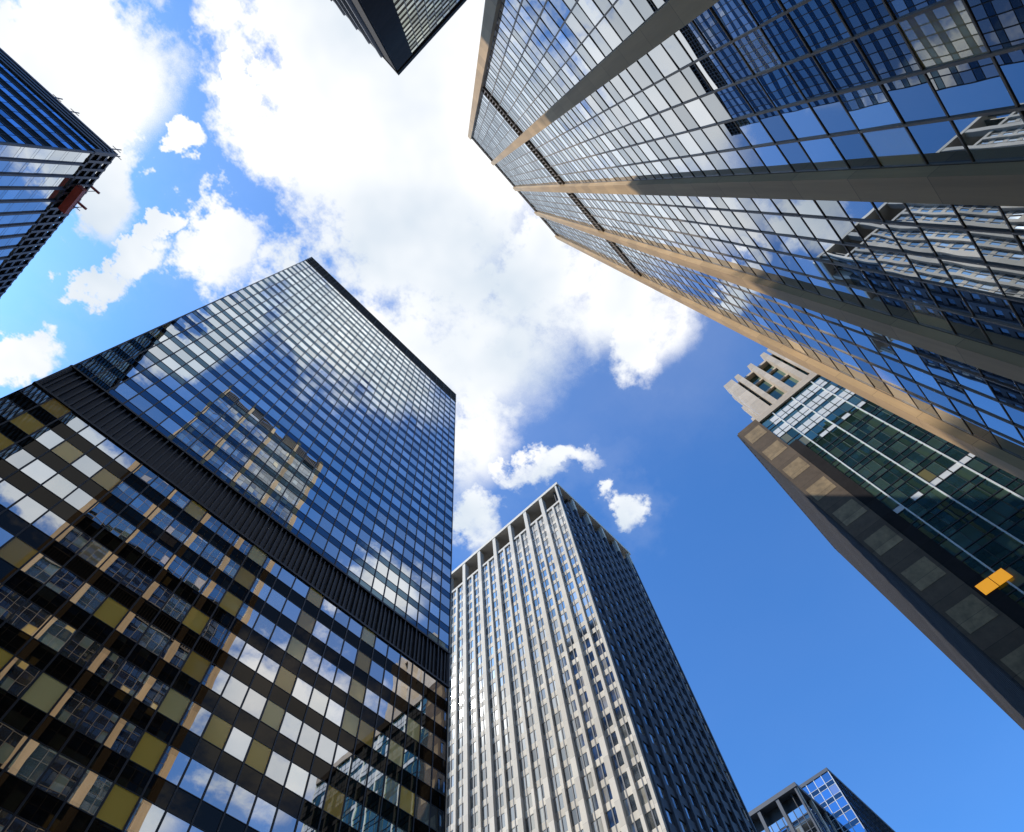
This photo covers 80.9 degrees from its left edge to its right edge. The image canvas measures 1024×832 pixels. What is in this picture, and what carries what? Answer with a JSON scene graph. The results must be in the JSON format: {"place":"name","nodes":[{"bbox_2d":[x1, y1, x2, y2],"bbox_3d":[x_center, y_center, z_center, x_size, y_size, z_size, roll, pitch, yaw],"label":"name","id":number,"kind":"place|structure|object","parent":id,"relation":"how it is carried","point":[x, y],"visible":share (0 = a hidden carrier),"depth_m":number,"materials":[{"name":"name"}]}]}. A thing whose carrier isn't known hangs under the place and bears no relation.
{"place":"outdoors","nodes":[
{"label":"outdoors","id":0,"kind":"place"},
{"bbox_2d":[0,0,1023,831],"label":"sky","id":1,"kind":"structure","parent":0,"point":[256,139],"materials":[{"name":"blue"}]},
{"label":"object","id":2,"kind":"object","parent":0,"visible":0},
{"bbox_2d":[330,0,466,74],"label":"mullions and cornice","id":3,"kind":"object","parent":2,"relation":"on","point":[377,24],"visible":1,"depth_m":142.14,"materials":[{"name":"brown metal"}]},
{"bbox_2d":[393,0,458,51],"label":"glass panes","id":4,"kind":"object","parent":3,"relation":"on","point":[414,21],"visible":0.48,"depth_m":149.28,"materials":[{"name":"grey glass"}]},
{"label":"ground","id":5,"kind":"structure","parent":0,"visible":0},
{"bbox_2d":[0,48,120,298],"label":"dark blue glass tower","id":6,"kind":"structure","parent":5,"relation":"on","point":[54,151],"depth_m":107.91,"materials":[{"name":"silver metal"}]},
{"bbox_2d":[58,185,99,213],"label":"cradle","id":7,"kind":"object","parent":6,"relation":"attached to","point":[73,197],"depth_m":115.71,"materials":[{"name":"red paint"}]},
{"bbox_2d":[0,257,455,831],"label":"dark glass office tower","id":8,"kind":"structure","parent":5,"relation":"on","point":[226,529],"depth_m":51.47,"materials":[{"name":"blue glass"}]},
{"bbox_2d":[445,482,756,831],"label":"limestone pier office tower","id":9,"kind":"structure","parent":5,"relation":"on","point":[573,705],"depth_m":117.02,"materials":[{"name":"beige stone"}]},
{"bbox_2d":[446,503,751,831],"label":"windows","id":10,"kind":"structure","parent":9,"relation":"in","point":[651,825],"depth_m":115.10,"materials":[{"name":"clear glass"}]},
{"bbox_2d":[468,0,1023,480],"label":"tan pier glass tower","id":11,"kind":"structure","parent":5,"relation":"on","point":[830,190],"depth_m":26.04,"materials":[{"name":"blue glass"}]},
{"bbox_2d":[799,767,894,831],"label":"distant blue glass tower","id":12,"kind":"structure","parent":5,"relation":"on","point":[839,801],"depth_m":184.19,"materials":[{"name":"glass"}]},
{"bbox_2d":[724,349,1023,729],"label":"green glass office block","id":13,"kind":"structure","parent":5,"relation":"on","point":[921,529],"depth_m":90.61,"materials":[{"name":"green glass"}]},
{"bbox_3d":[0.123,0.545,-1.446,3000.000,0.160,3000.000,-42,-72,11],"label":"pavement","id":14,"kind":"structure","parent":0,"visible":0},
{"bbox_2d":[748,782,836,831],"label":"distant framed office block","id":15,"kind":"structure","parent":14,"relation":"on","point":[793,807],"depth_m":174.83,"materials":[{"name":"grey glass"}]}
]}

